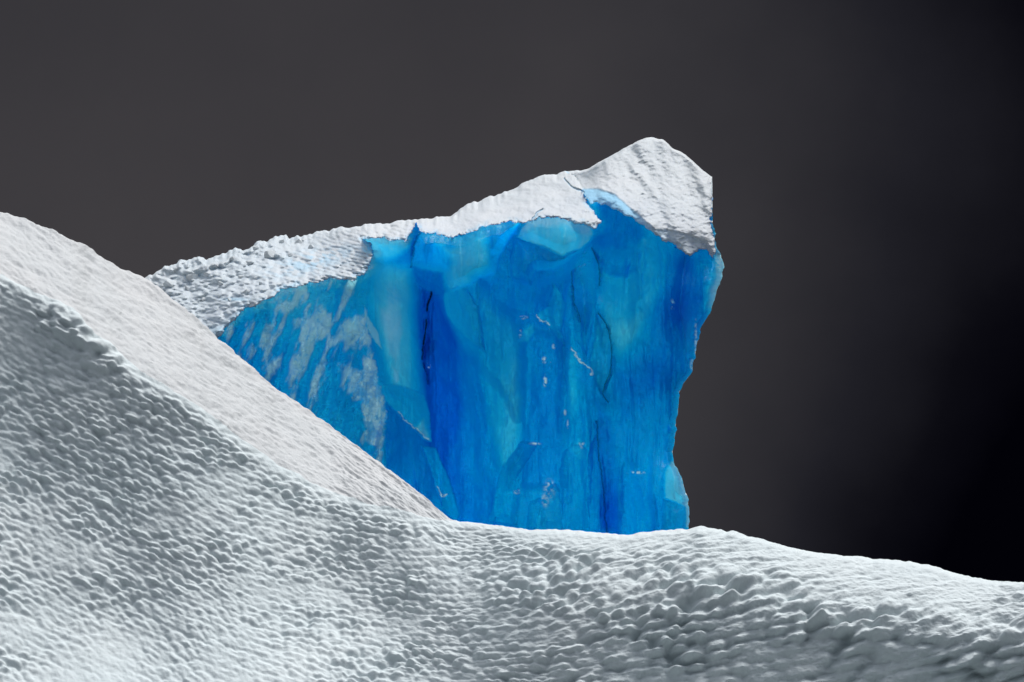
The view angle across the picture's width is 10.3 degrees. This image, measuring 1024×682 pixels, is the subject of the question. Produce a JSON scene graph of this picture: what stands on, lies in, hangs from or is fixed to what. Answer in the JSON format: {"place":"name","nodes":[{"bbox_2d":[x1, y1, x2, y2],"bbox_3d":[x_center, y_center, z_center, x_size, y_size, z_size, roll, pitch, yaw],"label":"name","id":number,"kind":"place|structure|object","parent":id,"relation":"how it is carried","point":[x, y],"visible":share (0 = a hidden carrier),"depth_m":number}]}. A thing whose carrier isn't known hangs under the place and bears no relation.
{"place":"outdoors","nodes":[
{"label":"outdoors","id":0,"kind":"place"},
{"bbox_2d":[0,212,453,520],"bbox_3d":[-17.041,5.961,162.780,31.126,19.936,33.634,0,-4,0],"label":"snow ridge","id":1,"kind":"structure","parent":0,"point":[149,328],"depth_m":150.20},
{"bbox_2d":[0,274,1023,681],"bbox_3d":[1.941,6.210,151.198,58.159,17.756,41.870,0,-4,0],"label":"snow slope","id":2,"kind":"structure","parent":0,"point":[152,530],"depth_m":143.62},
{"bbox_2d":[0,0,1023,581],"label":"sky","id":3,"kind":"structure","parent":0,"point":[855,384]},
{"label":"water","id":4,"kind":"structure","parent":0,"visible":0},
{"bbox_2d":[145,137,723,534],"bbox_3d":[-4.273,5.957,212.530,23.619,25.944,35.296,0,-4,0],"label":"iceberg","id":5,"kind":"object","parent":4,"relation":"on","point":[523,355],"visible":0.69,"depth_m":199.75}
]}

